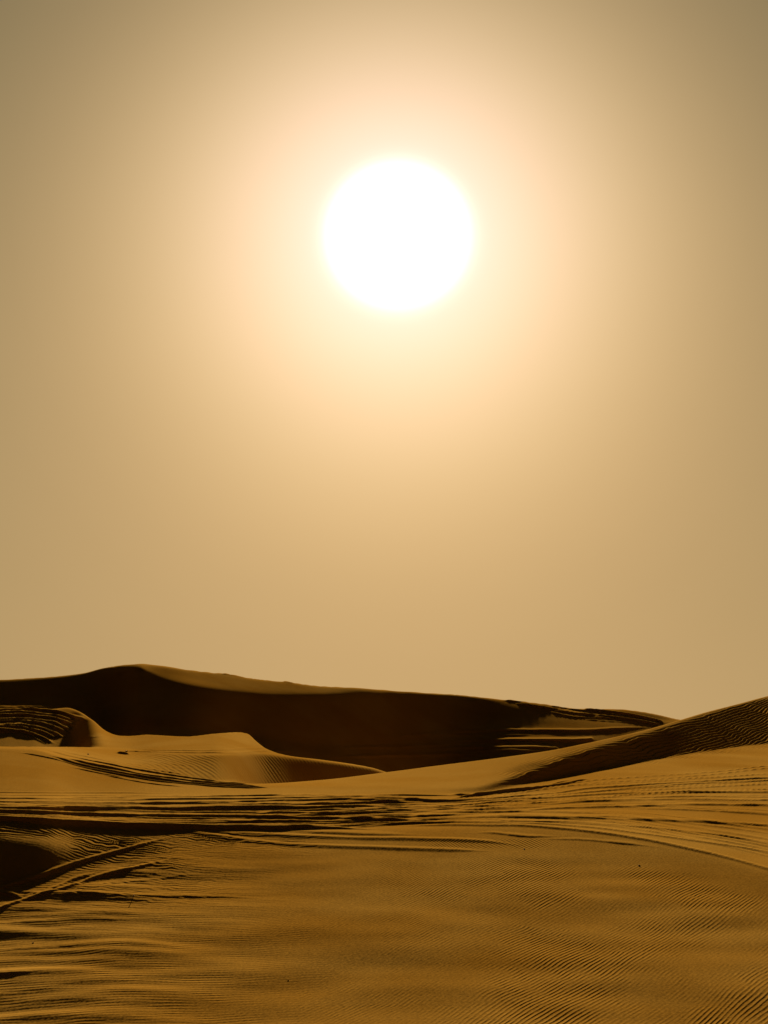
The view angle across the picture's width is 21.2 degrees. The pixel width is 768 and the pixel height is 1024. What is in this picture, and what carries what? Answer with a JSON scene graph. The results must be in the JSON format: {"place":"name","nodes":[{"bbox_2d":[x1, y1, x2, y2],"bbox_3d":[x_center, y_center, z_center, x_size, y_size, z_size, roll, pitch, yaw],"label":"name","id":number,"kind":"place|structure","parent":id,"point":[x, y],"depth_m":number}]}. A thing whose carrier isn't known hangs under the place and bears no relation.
{"place":"outdoors","nodes":[
{"label":"outdoors","id":0,"kind":"place"},
{"bbox_2d":[0,707,383,783],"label":"dune","id":1,"kind":"structure","parent":0,"point":[241,757],"depth_m":52.13},
{"bbox_2d":[0,664,678,771],"bbox_3d":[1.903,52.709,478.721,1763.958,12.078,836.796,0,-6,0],"label":"dune","id":2,"kind":"structure","parent":0,"point":[386,730],"depth_m":89.49},
{"bbox_2d":[0,743,767,1023],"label":"sand ground","id":3,"kind":"structure","parent":0,"point":[398,908],"depth_m":27.56},
{"bbox_2d":[0,696,767,793],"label":"dune ridge","id":4,"kind":"structure","parent":0,"point":[25,770],"depth_m":43.70},
{"bbox_2d":[0,0,767,719],"label":"sky","id":5,"kind":"structure","parent":0,"point":[421,346]}
]}

